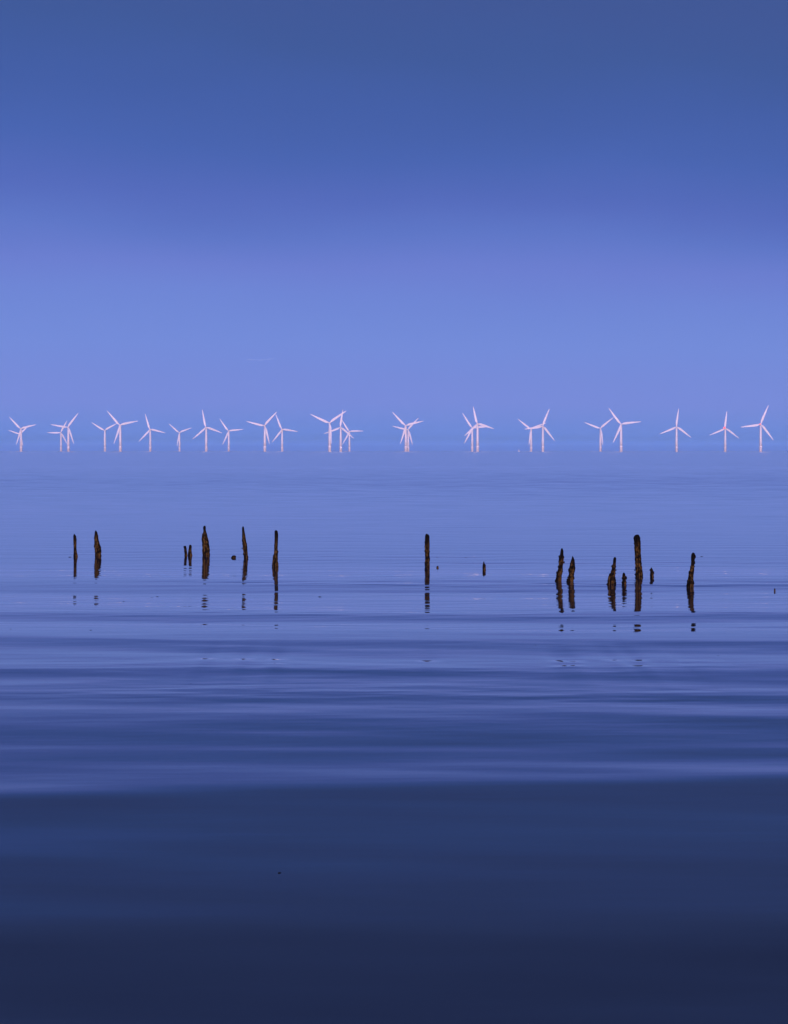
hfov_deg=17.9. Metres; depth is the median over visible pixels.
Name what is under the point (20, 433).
wind turbine
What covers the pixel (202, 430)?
wind turbine
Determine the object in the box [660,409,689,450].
wind turbine
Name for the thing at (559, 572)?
groyne post
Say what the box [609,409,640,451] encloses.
wind turbine
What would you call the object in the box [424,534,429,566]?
groyne post
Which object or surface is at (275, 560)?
groyne post
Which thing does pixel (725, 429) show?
wind turbine
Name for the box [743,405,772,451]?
wind turbine
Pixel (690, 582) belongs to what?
groyne post
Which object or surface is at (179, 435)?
wind turbine
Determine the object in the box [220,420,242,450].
wind turbine
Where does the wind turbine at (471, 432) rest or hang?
in the sea
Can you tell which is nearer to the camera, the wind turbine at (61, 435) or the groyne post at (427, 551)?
the groyne post at (427, 551)
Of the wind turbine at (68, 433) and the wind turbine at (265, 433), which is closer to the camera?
the wind turbine at (265, 433)
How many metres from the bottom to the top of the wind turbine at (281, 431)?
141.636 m
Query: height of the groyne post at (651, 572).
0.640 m
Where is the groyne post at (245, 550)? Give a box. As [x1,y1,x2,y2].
[242,526,247,557]
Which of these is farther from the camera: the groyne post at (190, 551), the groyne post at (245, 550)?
the groyne post at (190, 551)
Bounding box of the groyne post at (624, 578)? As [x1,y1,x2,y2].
[621,573,626,583]
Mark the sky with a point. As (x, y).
(237, 212)
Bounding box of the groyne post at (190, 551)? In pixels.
[188,545,191,555]
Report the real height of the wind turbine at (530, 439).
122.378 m
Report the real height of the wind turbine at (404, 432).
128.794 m
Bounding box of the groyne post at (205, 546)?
[202,526,209,554]
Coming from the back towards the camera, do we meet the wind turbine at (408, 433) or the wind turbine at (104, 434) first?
the wind turbine at (104, 434)
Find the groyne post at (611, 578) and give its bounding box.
[607,557,615,583]
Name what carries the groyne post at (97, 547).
in the sea
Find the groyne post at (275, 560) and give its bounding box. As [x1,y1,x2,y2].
[272,530,278,566]
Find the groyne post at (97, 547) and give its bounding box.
[94,530,100,555]
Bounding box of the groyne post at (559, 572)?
[555,548,564,580]
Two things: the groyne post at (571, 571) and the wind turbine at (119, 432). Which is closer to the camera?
the groyne post at (571, 571)
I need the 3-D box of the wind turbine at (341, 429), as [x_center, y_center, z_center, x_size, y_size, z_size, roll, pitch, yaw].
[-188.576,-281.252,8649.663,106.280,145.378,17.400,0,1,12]
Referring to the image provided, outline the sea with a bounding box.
[0,451,787,1023]
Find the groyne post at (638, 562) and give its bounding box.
[633,535,642,576]
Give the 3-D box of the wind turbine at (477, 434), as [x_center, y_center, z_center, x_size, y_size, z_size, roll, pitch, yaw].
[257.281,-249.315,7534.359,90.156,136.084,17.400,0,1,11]
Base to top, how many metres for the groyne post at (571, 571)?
0.938 m
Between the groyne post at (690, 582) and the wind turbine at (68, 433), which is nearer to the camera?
the groyne post at (690, 582)
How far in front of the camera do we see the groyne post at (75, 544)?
60.50 m
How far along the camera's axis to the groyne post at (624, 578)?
46.80 m
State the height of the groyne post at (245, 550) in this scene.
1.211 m
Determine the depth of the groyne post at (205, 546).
61.31 m
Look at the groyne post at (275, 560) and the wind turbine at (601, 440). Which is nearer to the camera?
the groyne post at (275, 560)
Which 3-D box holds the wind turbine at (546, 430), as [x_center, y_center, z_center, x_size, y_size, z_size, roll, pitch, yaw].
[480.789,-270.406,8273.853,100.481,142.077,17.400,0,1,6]
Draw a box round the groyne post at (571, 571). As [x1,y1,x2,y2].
[566,556,574,581]
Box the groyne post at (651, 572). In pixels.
[649,567,653,576]
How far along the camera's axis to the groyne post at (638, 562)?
49.89 m
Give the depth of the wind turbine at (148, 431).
9508.86 m
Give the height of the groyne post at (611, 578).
0.957 m
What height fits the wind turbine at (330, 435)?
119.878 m
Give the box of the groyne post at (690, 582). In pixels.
[686,553,695,587]
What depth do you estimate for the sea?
20.24 m
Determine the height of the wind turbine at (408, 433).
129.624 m
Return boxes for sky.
[0,0,787,450]
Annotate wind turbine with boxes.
[10,418,33,450]
[47,421,66,450]
[51,414,77,450]
[93,423,116,450]
[107,411,136,451]
[139,415,164,450]
[169,424,189,450]
[193,410,220,450]
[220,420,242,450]
[246,412,276,451]
[272,416,297,450]
[311,411,345,451]
[324,410,352,450]
[342,420,358,450]
[393,413,422,451]
[393,419,416,450]
[463,414,484,450]
[465,407,493,451]
[518,419,544,450]
[527,410,554,450]
[585,417,613,450]
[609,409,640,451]
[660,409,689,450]
[710,412,738,450]
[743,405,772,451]
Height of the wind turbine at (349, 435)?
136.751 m
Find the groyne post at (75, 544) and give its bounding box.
[73,534,77,556]

